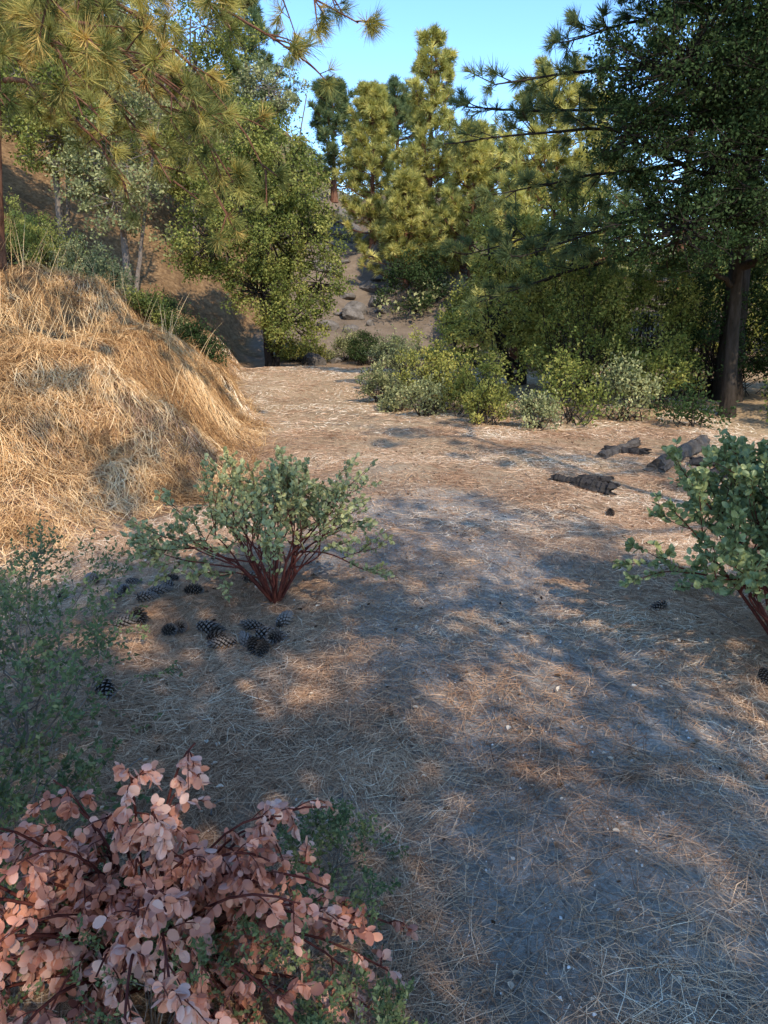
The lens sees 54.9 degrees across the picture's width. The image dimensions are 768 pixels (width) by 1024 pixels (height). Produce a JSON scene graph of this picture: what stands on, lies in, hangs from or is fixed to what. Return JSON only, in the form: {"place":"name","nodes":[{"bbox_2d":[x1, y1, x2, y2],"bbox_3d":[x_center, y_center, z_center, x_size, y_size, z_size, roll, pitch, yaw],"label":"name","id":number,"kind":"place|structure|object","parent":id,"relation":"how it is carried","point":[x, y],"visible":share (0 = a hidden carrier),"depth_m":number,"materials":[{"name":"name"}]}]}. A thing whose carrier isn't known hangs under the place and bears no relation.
{"place":"outdoors","nodes":[
{"label":"outdoors","id":0,"kind":"place"},
{"bbox_2d":[0,37,767,1023],"bbox_3d":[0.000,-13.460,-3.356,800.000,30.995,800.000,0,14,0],"label":"ground","id":1,"kind":"structure","parent":0,"point":[242,335],"depth_m":3.40,"materials":[{"name":"soil"}]},
{"bbox_2d":[0,733,54,773],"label":"scrub bush","id":2,"kind":"object","parent":1,"relation":"on","point":[7,762],"visible":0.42,"depth_m":2.38,"materials":[{"name":"green plant"}]},
{"bbox_2d":[4,209,75,272],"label":"ceanothus bush","id":3,"kind":"object","parent":1,"relation":"on","point":[28,237],"visible":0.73,"depth_m":10.73,"materials":[{"name":"plant"}]},
{"bbox_2d":[3,186,89,270],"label":"ceanothus bush","id":4,"kind":"object","parent":1,"relation":"on","point":[28,219],"visible":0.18,"depth_m":13.25,"materials":[{"name":"leaf"},{"name":"twig"}]},
{"bbox_2d":[0,649,123,804],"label":"scrub bush","id":5,"kind":"object","parent":1,"relation":"on","point":[38,685],"visible":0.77,"depth_m":2.37,"materials":[{"name":"green plant"}]},
{"bbox_2d":[0,832,133,1006],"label":"scrub bush","id":6,"kind":"object","parent":1,"relation":"on","point":[65,970],"visible":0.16,"depth_m":1.63,"materials":[{"name":"green plant"}]},
{"bbox_2d":[0,513,150,656],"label":"scrub bush","id":7,"kind":"object","parent":1,"relation":"on","point":[32,555],"visible":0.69,"depth_m":3.56,"materials":[{"name":"green plant"}]},
{"bbox_2d":[0,684,151,897],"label":"scrub bush","id":8,"kind":"object","parent":1,"relation":"on","point":[15,801],"visible":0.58,"depth_m":2.18,"materials":[{"name":"green plant"}]},
{"bbox_2d":[0,0,156,253],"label":"oak tree","id":9,"kind":"object","parent":1,"relation":"on","point":[37,131],"visible":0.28,"depth_m":15.92,"materials":[{"name":"green plant"}]},
{"bbox_2d":[5,0,154,181],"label":"oak tree","id":10,"kind":"object","parent":1,"relation":"on","point":[118,16],"visible":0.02,"depth_m":20.09,"materials":[{"name":"green plant"}]},
{"bbox_2d":[34,223,138,295],"bbox_3d":[-4.410,-3.587,11.122,1.771,1.355,1.525,0,14,0],"label":"ceanothus bush","id":11,"kind":"object","parent":1,"relation":"on","point":[70,254],"visible":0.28,"depth_m":10.92,"materials":[{"name":"green plant"}]},
{"bbox_2d":[0,561,182,748],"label":"scrub bush","id":12,"kind":"object","parent":1,"relation":"on","point":[42,644],"visible":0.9,"depth_m":2.73,"materials":[{"name":"green plant"}]},
{"bbox_2d":[49,248,151,309],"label":"ceanothus bush","id":13,"kind":"object","parent":1,"relation":"on","point":[103,272],"visible":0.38,"depth_m":9.61,"materials":[{"name":"green plant"}]},
{"bbox_2d":[93,675,116,699],"bbox_3d":[-1.195,0.762,3.174,0.088,0.087,0.169,-23,49,-31],"label":"pine cone","id":14,"kind":"object","parent":1,"relation":"on","point":[106,686],"visible":0.61,"depth_m":3.17,"materials":[{"name":"plant"}]},
{"bbox_2d":[43,19,173,291],"bbox_3d":[-5.950,-7.777,16.578,2.896,5.691,3.860,0,14,0],"label":"oak tree","id":15,"kind":"object","parent":1,"relation":"on","point":[86,190],"visible":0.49,"depth_m":15.99,"materials":[{"name":"green plant"}]},
{"bbox_2d":[112,614,139,628],"bbox_3d":[-1.333,0.570,3.847,0.155,0.080,0.081,-13,31,-31],"label":"pine cone","id":16,"kind":"object","parent":1,"relation":"on","point":[127,621],"visible":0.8,"depth_m":3.82,"materials":[{"name":"plant"}]},
{"bbox_2d":[0,220,278,584],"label":"dry grass","id":17,"kind":"structure","parent":1,"relation":"on","point":[110,335],"depth_m":6.72,"materials":[{"name":"plant"}]},
{"bbox_2d":[131,607,148,625],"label":"pine cone","id":18,"kind":"object","parent":1,"relation":"on","point":[143,619],"visible":0.79,"depth_m":3.87,"materials":[{"name":"plant"}]},
{"bbox_2d":[135,590,160,602],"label":"pine cone","id":19,"kind":"object","parent":1,"relation":"on","point":[146,597],"visible":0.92,"depth_m":4.13,"materials":[{"name":"plant"}]},
{"bbox_2d":[120,284,178,333],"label":"ceanothus bush","id":20,"kind":"object","parent":1,"relation":"on","point":[153,304],"visible":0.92,"depth_m":9.47,"materials":[{"name":"plant"}]},
{"bbox_2d":[55,889,255,1023],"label":"scrub bush","id":21,"kind":"object","parent":1,"relation":"on","point":[201,956],"visible":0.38,"depth_m":1.55,"materials":[{"name":"green plant"}]},
{"bbox_2d":[147,584,172,595],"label":"pine cone","id":22,"kind":"object","parent":1,"relation":"on","point":[161,589],"visible":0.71,"depth_m":4.24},
{"bbox_2d":[160,623,177,635],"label":"pine cone","id":23,"kind":"object","parent":1,"relation":"on","point":[169,629],"visible":0.91,"depth_m":3.75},
{"bbox_2d":[141,285,212,350],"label":"ceanothus bush","id":24,"kind":"object","parent":1,"relation":"on","point":[171,303],"visible":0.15,"depth_m":10.71,"materials":[{"name":"plant"}]},
{"bbox_2d":[174,619,187,633],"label":"pine cone","id":25,"kind":"object","parent":1,"relation":"on","point":[181,625],"visible":0.86,"depth_m":3.77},
{"bbox_2d":[107,0,267,269],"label":"oak tree","id":26,"kind":"object","parent":1,"relation":"on","point":[207,48],"visible":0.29,"depth_m":19.74,"materials":[{"name":"green plant"}]},
{"bbox_2d":[183,583,204,594],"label":"pine cone","id":27,"kind":"object","parent":1,"relation":"on","point":[196,588],"visible":0.89,"depth_m":4.22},
{"bbox_2d":[0,0,393,271],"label":"pine tree","id":28,"kind":"object","parent":1,"relation":"on","point":[40,15],"visible":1,"depth_m":6.56,"materials":[{"name":"green plant"}]},
{"bbox_2d":[175,307,232,366],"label":"ceanothus bush","id":29,"kind":"object","parent":1,"relation":"on","point":[201,338],"visible":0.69,"depth_m":10.60,"materials":[{"name":"plant"}]},
{"bbox_2d":[0,742,417,1023],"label":"dead manzanita bush","id":30,"kind":"object","parent":1,"relation":"on","point":[194,883],"visible":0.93,"depth_m":1.60,"materials":[{"name":"pink plant"}]},
{"bbox_2d":[196,619,228,633],"bbox_3d":[-0.878,0.596,3.777,0.171,0.088,0.089,12,24,4],"label":"pine cone","id":31,"kind":"object","parent":1,"relation":"on","point":[205,625],"visible":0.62,"depth_m":3.77,"materials":[{"name":"plant"}]},
{"bbox_2d":[206,629,230,645],"bbox_3d":[-0.819,0.627,3.659,0.180,0.093,0.094,-6,21,46],"label":"pine cone","id":32,"kind":"object","parent":1,"relation":"on","point":[214,635],"visible":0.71,"depth_m":3.64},
{"bbox_2d":[206,636,236,648],"bbox_3d":[-0.796,0.645,3.620,0.153,0.080,0.080,1,16,-18],"label":"pine cone","id":33,"kind":"object","parent":1,"relation":"on","point":[216,643],"visible":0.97,"depth_m":3.60,"materials":[{"name":"plant"}]},
{"bbox_2d":[238,630,251,647],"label":"pine cone","id":34,"kind":"object","parent":1,"relation":"on","point":[244,636],"visible":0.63,"depth_m":3.61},
{"bbox_2d":[198,0,301,160],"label":"pine tree","id":35,"kind":"object","parent":1,"relation":"on","point":[256,12],"visible":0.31,"depth_m":28.98,"materials":[{"name":"green plant"}]},
{"bbox_2d":[239,618,264,632],"bbox_3d":[-0.674,0.581,3.773,0.149,0.077,0.077,20,20,-18],"label":"pine cone","id":36,"kind":"object","parent":1,"relation":"on","point":[255,624],"visible":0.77,"depth_m":3.76,"materials":[{"name":"plant"}]},
{"bbox_2d":[246,636,259,655],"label":"pine cone","id":37,"kind":"object","parent":1,"relation":"on","point":[252,643],"visible":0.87,"depth_m":3.55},
{"bbox_2d":[119,445,394,603],"bbox_3d":[-0.659,0.107,3.964,1.299,0.884,1.261,8,16,30],"label":"manzanita bush","id":38,"kind":"object","parent":1,"relation":"on","point":[286,487],"visible":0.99,"depth_m":3.88,"materials":[{"name":"green plant"}]},
{"bbox_2d":[163,94,356,366],"bbox_3d":[-2.811,-6.244,16.915,4.402,5.996,2.945,0,14,0],"label":"live oak tree","id":39,"kind":"object","parent":1,"relation":"on","point":[275,313],"visible":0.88,"depth_m":16.58,"materials":[{"name":"green plant"}]},
{"bbox_2d":[255,640,269,657],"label":"pine cone","id":40,"kind":"object","parent":1,"relation":"on","point":[261,648],"visible":0.99,"depth_m":3.50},
{"bbox_2d":[155,828,385,1023],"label":"scrub bush","id":41,"kind":"object","parent":1,"relation":"on","point":[273,952],"visible":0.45,"depth_m":1.66,"materials":[{"name":"green plant"}]},
{"bbox_2d":[255,626,286,640],"bbox_3d":[-0.551,0.610,3.652,0.181,0.094,0.094,12,0,6],"label":"pine cone","id":42,"kind":"object","parent":1,"relation":"on","point":[259,632],"visible":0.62,"depth_m":3.64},
{"bbox_2d":[264,628,282,644],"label":"pine cone","id":43,"kind":"object","parent":1,"relation":"on","point":[273,636],"visible":0.95,"depth_m":3.59,"materials":[{"name":"plant"}]},
{"bbox_2d":[225,55,326,254],"bbox_3d":[-3.674,-10.999,23.939,3.270,6.189,3.462,7,15,25],"label":"oak tree","id":44,"kind":"object","parent":1,"relation":"on","point":[252,91],"visible":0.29,"depth_m":22.80,"materials":[{"name":"green plant"}]},
{"bbox_2d":[245,240,310,290],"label":"chaparral bush","id":45,"kind":"object","parent":1,"relation":"on","point":[278,253],"visible":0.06,"depth_m":23.65,"materials":[{"name":"plant"}]},
{"bbox_2d":[275,610,293,628],"bbox_3d":[-0.511,0.554,3.817,0.086,0.086,0.165,1,17,16],"label":"pine cone","id":46,"kind":"object","parent":1,"relation":"on","point":[285,617],"visible":0.98,"depth_m":3.78,"materials":[{"name":"plant"}]},
{"bbox_2d":[280,334,333,361],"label":"bush","id":47,"kind":"object","parent":1,"relation":"on","point":[301,352],"visible":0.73,"depth_m":18.89,"materials":[{"name":"green plant"}]},
{"bbox_2d":[302,353,326,365],"bbox_3d":[-1.795,-3.780,18.618,0.529,0.458,0.510,-10,17,-35],"label":"rock","id":48,"kind":"object","parent":1,"relation":"on","point":[314,359],"visible":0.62,"depth_m":18.44,"materials":[{"name":"stone"}]},
{"bbox_2d":[280,73,369,202],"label":"pine tree","id":49,"kind":"object","parent":1,"relation":"on","point":[324,116],"visible":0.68,"depth_m":31.27,"materials":[{"name":"green needle"},{"name":"bark"}]},
{"bbox_2d":[316,320,339,329],"bbox_3d":[-1.657,-5.489,21.941,0.706,0.378,0.606,8,5,-9],"label":"boulder","id":50,"kind":"object","parent":1,"relation":"on","point":[334,325],"visible":0.5,"depth_m":21.69,"materials":[{"name":"stone"}]},
{"bbox_2d":[259,797,408,896],"bbox_3d":[-0.145,0.973,2.090,0.478,0.316,0.358,-3,14,-13],"label":"scrub bush","id":51,"kind":"object","parent":1,"relation":"on","point":[342,819],"visible":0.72,"depth_m":2.08,"materials":[{"name":"green plant"}]},
{"bbox_2d":[320,325,368,360],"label":"bush","id":52,"kind":"object","parent":1,"relation":"on","point":[340,344],"visible":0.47,"depth_m":19.16,"materials":[{"name":"green plant"}]},
{"bbox_2d":[341,307,364,319],"bbox_3d":[-0.949,-5.981,22.626,0.726,0.536,0.568,-3,14,-12],"label":"boulder","id":53,"kind":"object","parent":1,"relation":"on","point":[348,313],"visible":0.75,"depth_m":22.39,"materials":[{"name":"stone"}]},
{"bbox_2d":[270,948,436,1023],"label":"scrub bush","id":54,"kind":"object","parent":1,"relation":"on","point":[379,989],"visible":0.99,"depth_m":1.55,"materials":[{"name":"green plant"}]},
{"bbox_2d":[344,301,367,313],"bbox_3d":[-0.872,-6.240,23.071,0.856,0.659,0.492,-3,7,-35],"label":"boulder","id":55,"kind":"object","parent":1,"relation":"on","point":[357,305],"visible":0.41,"depth_m":22.91,"materials":[{"name":"stone"}]},
{"bbox_2d":[344,325,381,366],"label":"bush","id":56,"kind":"object","parent":1,"relation":"on","point":[362,357],"visible":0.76,"depth_m":18.30,"materials":[{"name":"green plant"}]},
{"bbox_2d":[329,79,402,250],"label":"pine tree","id":57,"kind":"object","parent":1,"relation":"on","point":[374,113],"visible":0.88,"depth_m":25.38,"materials":[{"name":"green plant"}]},
{"bbox_2d":[359,280,381,292],"bbox_3d":[-0.436,-7.485,24.781,0.846,0.537,0.553,5,15,19],"label":"boulder","id":58,"kind":"object","parent":1,"relation":"on","point":[367,285],"visible":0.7,"depth_m":24.56,"materials":[{"name":"stone"}]},
{"bbox_2d":[354,360,406,403],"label":"sagebrush","id":59,"kind":"object","parent":1,"relation":"on","point":[380,379],"visible":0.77,"depth_m":12.06,"materials":[{"name":"green plant"}]},
{"bbox_2d":[2,2,765,325],"bbox_3d":[-0.069,-20.390,37.396,54.499,22.207,41.016,0,14,0],"label":"hillside brush","id":60,"kind":"object","parent":1,"relation":"on","point":[324,192],"depth_m":22.21,"materials":[{"name":"plant"}]},
{"bbox_2d":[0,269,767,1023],"bbox_3d":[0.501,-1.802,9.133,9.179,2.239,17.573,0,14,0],"label":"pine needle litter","id":61,"kind":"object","parent":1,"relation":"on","point":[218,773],"visible":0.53,"depth_m":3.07,"materials":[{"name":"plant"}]},
{"bbox_2d":[1,392,767,1014],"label":"twigs","id":62,"kind":"object","parent":1,"relation":"on","point":[447,640],"visible":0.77,"depth_m":3.98,"materials":[{"name":"wood"}]},
{"bbox_2d":[2,367,767,1023],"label":"fallen leaves","id":63,"kind":"object","parent":1,"relation":"on","point":[510,983],"visible":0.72,"depth_m":3.30,"materials":[{"name":"plant"}]},
{"bbox_2d":[363,334,421,367],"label":"bush","id":64,"kind":"object","parent":1,"relation":"on","point":[393,345],"visible":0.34,"depth_m":16.99,"materials":[{"name":"green plant"}]},
{"bbox_2d":[376,374,417,412],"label":"sagebrush","id":65,"kind":"object","parent":1,"relation":"on","point":[389,399],"visible":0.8,"depth_m":11.36,"materials":[{"name":"green plant"}]},
{"bbox_2d":[360,324,439,394],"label":"sagebrush","id":66,"kind":"object","parent":1,"relation":"on","point":[388,362],"visible":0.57,"depth_m":12.82,"materials":[{"name":"plant"}]},
{"bbox_2d":[366,74,435,187],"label":"pine tree","id":67,"kind":"object","parent":1,"relation":"on","point":[397,101],"visible":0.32,"depth_m":32.04,"materials":[{"name":"green plant"}]},
{"bbox_2d":[357,168,444,290],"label":"pine tree","id":68,"kind":"object","parent":1,"relation":"on","point":[402,224],"visible":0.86,"depth_m":23.06,"materials":[{"name":"green plant"}]},
{"bbox_2d":[373,237,459,320],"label":"chaparral bush","id":69,"kind":"object","parent":1,"relation":"on","point":[416,274],"visible":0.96,"depth_m":22.02,"materials":[{"name":"green plant"}]},
{"bbox_2d":[396,372,451,416],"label":"sagebrush","id":70,"kind":"object","parent":1,"relation":"on","point":[430,388],"visible":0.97,"depth_m":10.54,"materials":[{"name":"green plant"}]},
{"bbox_2d":[383,22,481,246],"bbox_3d":[1.585,-11.813,23.840,3.312,6.968,4.209,0,14,0],"label":"pine tree","id":71,"kind":"object","parent":1,"relation":"on","point":[416,156],"visible":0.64,"depth_m":23.18,"materials":[{"name":"green plant"}]},
{"bbox_2d":[392,323,476,409],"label":"sagebrush","id":72,"kind":"object","parent":1,"relation":"on","point":[442,362],"visible":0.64,"depth_m":11.28,"materials":[{"name":"green plant"}]},
{"bbox_2d":[431,272,494,346],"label":"chaparral bush","id":73,"kind":"object","parent":1,"relation":"on","point":[460,296],"visible":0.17,"depth_m":20.46,"materials":[{"name":"plant"}]},
{"bbox_2d":[415,117,510,282],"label":"pine tree","id":74,"kind":"object","parent":1,"relation":"on","point":[481,153],"visible":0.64,"depth_m":21.82,"materials":[{"name":"green plant"}]},
{"bbox_2d":[435,343,526,416],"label":"sagebrush","id":75,"kind":"object","parent":1,"relation":"on","point":[464,380],"visible":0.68,"depth_m":10.56,"materials":[{"name":"green plant"}]},
{"bbox_2d":[461,377,514,425],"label":"sagebrush","id":76,"kind":"object","parent":1,"relation":"on","point":[478,396],"visible":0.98,"depth_m":9.71,"materials":[{"name":"green plant"}]},
{"bbox_2d":[458,124,544,220],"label":"pine tree","id":77,"kind":"object","parent":1,"relation":"on","point":[498,168],"visible":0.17,"depth_m":29.81,"materials":[{"name":"green plant"}]},
{"bbox_2d":[458,189,576,370],"bbox_3d":[3.171,-5.146,16.593,3.063,4.075,3.784,0,14,0],"label":"pine tree","id":78,"kind":"object","parent":1,"relation":"on","point":[531,210],"visible":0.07,"depth_m":16.20,"materials":[{"name":"green plant"}]},
{"bbox_2d":[501,385,563,430],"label":"sagebrush","id":79,"kind":"object","parent":1,"relation":"on","point":[528,406],"visible":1,"depth_m":9.40,"materials":[{"name":"plant"}]},
{"bbox_2d":[419,173,655,389],"bbox_3d":[2.723,-3.991,13.229,4.207,3.985,2.906,0,14,0],"label":"oak tree","id":80,"kind":"object","parent":1,"relation":"on","point":[518,322],"visible":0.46,"depth_m":12.97,"materials":[{"name":"green plant"}]},
{"bbox_2d":[465,53,649,314],"bbox_3d":[4.858,-7.808,19.460,5.375,7.493,5.337,0,14,0],"label":"pine tree","id":81,"kind":"object","parent":1,"relation":"on","point":[537,148],"visible":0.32,"depth_m":18.26,"materials":[{"name":"green plant"}]},
{"bbox_2d":[549,474,573,483],"bbox_3d":[1.704,-0.292,6.857,0.348,0.116,0.105,8,16,30],"label":"charred log","id":82,"kind":"object","parent":1,"relation":"on","point":[560,478],"visible":0.5,"depth_m":6.85,"materials":[{"name":"brown wood"}]},
{"bbox_2d":[533,325,624,426],"bbox_3d":[2.583,-1.784,9.754,1.219,1.326,1.012,0,14,0],"label":"scrub oak bush","id":83,"kind":"object","parent":1,"relation":"on","point":[587,396],"visible":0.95,"depth_m":9.74,"materials":[{"name":"green plant"}]},
{"bbox_2d":[517,263,641,364],"bbox_3d":[4.502,-4.731,17.383,3.145,2.715,2.454,0,14,0],"label":"chaparral bush","id":84,"kind":"object","parent":1,"relation":"on","point":[590,316],"visible":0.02,"depth_m":17.03,"materials":[{"name":"plant"}]},
{"bbox_2d":[509,236,654,401],"bbox_3d":[3.050,-3.030,11.589,2.066,2.598,2.227,11,18,38],"label":"scrub oak bush","id":85,"kind":"object","parent":1,"relation":"on","point":[546,316],"visible":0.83,"depth_m":11.39,"materials":[{"name":"green plant"}]},
{"bbox_2d":[569,476,620,496],"bbox_3d":[1.893,-0.220,6.629,0.443,0.168,0.155,11,17,36],"label":"charred log","id":86,"kind":"object","parent":1,"relation":"on","point":[594,485],"visible":0.8,"depth_m":6.59,"materials":[{"name":"brown wood"}]},
{"bbox_2d":[578,474,614,482],"bbox_3d":[1.992,-0.306,6.938,0.344,0.090,0.090,6,15,21],"label":"charred log","id":87,"kind":"object","parent":1,"relation":"on","point":[603,478],"visible":0.46,"depth_m":6.89,"materials":[{"name":"brown wood"}]},
{"bbox_2d":[427,0,767,401],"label":"pine tree","id":88,"kind":"object","parent":1,"relation":"on","point":[554,39],"visible":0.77,"depth_m":10.45,"materials":[{"name":"plant"}]},
{"bbox_2d":[557,89,669,266],"bbox_3d":[8.586,-12.113,27.933,4.347,7.066,4.451,-10,17,-35],"label":"pine tree","id":89,"kind":"object","parent":1,"relation":"on","point":[624,185],"visible":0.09,"depth_m":27.30,"materials":[{"name":"green plant"}]},
{"bbox_2d":[596,437,640,458],"bbox_3d":[2.648,-0.701,8.288,0.121,0.181,0.931,13,19,43],"label":"fallen log","id":90,"kind":"object","parent":1,"relation":"on","point":[615,450],"visible":0.77,"depth_m":8.18,"materials":[{"name":"wood"}]},
{"bbox_2d":[601,445,652,455],"bbox_3d":[2.699,-0.682,8.222,0.563,0.105,0.100,11,18,37],"label":"charred log","id":91,"kind":"object","parent":1,"relation":"on","point":[640,451],"visible":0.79,"depth_m":8.13,"materials":[{"name":"brown wood"}]},
{"bbox_2d":[579,350,680,421],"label":"scrub oak bush","id":92,"kind":"object","parent":1,"relation":"on","point":[622,377],"visible":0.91,"depth_m":10.01,"materials":[{"name":"green plant"}]},
{"bbox_2d":[572,225,712,400],"bbox_3d":[4.285,-3.226,12.094,2.154,2.817,2.330,8,16,29],"label":"scrub oak bush","id":93,"kind":"object","parent":1,"relation":"on","point":[652,290],"visible":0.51,"depth_m":11.74,"materials":[{"name":"green plant"}]},
{"bbox_2d":[650,600,667,610],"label":"pine cone","id":94,"kind":"object","parent":1,"relation":"on","point":[658,604],"visible":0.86,"depth_m":4.04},
{"bbox_2d":[609,310,711,414],"bbox_3d":[4.132,-2.217,10.946,1.317,1.544,1.373,9,16,31],"label":"scrub oak bush","id":95,"kind":"object","parent":1,"relation":"on","point":[676,379],"visible":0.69,"depth_m":10.88,"materials":[{"name":"green plant"}]},
{"bbox_2d":[565,0,767,332],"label":"pine tree","id":96,"kind":"object","parent":1,"relation":"on","point":[656,84],"visible":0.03,"depth_m":17.96,"materials":[{"name":"green plant"}]},
{"bbox_2d":[578,0,767,417],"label":"live oak tree","id":97,"kind":"object","parent":1,"relation":"on","point":[743,59],"visible":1,"depth_m":8.83,"materials":[{"name":"green plant"}]},
{"bbox_2d":[646,435,710,472],"bbox_3d":[3.191,-0.623,7.939,0.205,0.303,1.425,12,19,41],"label":"fallen log","id":98,"kind":"object","parent":1,"relation":"on","point":[662,464],"visible":0.67,"depth_m":7.88,"materials":[{"name":"wood"}]},
{"bbox_2d":[612,428,767,634],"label":"manzanita bush","id":99,"kind":"object","parent":1,"relation":"on","point":[735,503],"visible":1,"depth_m":3.42,"materials":[{"name":"green plant"}]},
{"bbox_2d":[648,370,741,429],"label":"scrub oak bush","id":100,"kind":"object","parent":1,"relation":"on","point":[684,405],"visible":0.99,"depth_m":9.60,"materials":[{"name":"green plant"}]},
{"bbox_2d":[642,225,767,400],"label":"scrub oak bush","id":101,"kind":"object","parent":1,"relation":"on","point":[755,277],"visible":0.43,"depth_m":12.03,"materials":[{"name":"green plant"}]},
{"bbox_2d":[649,231,767,365],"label":"chaparral bush","id":102,"kind":"object","parent":1,"relation":"on","point":[752,326],"visible":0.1,"depth_m":15.55,"materials":[{"name":"green plant"}]},
{"bbox_2d":[689,456,727,466],"bbox_3d":[3.458,-0.504,7.643,0.593,0.129,0.134,3,14,13],"label":"charred log","id":103,"kind":"object","parent":1,"relation":"on","point":[695,461],"visible":0.27,"depth_m":7.65,"materials":[{"name":"brown wood"}]},
{"bbox_2d":[747,269,767,396],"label":"scrub oak bush","id":104,"kind":"object","parent":1,"relation":"on","point":[765,331],"visible":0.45,"depth_m":12.35,"materials":[{"name":"green plant"}]},
{"bbox_2d":[757,667,767,686],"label":"pine cone","id":105,"kind":"object","parent":1,"relation":"on","point":[762,673],"visible":0.98,"depth_m":3.21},
{"bbox_2d":[104,0,766,247],"label":"sky","id":106,"kind":"structure","parent":0,"point":[504,31],"materials":[{"name":"blue"}]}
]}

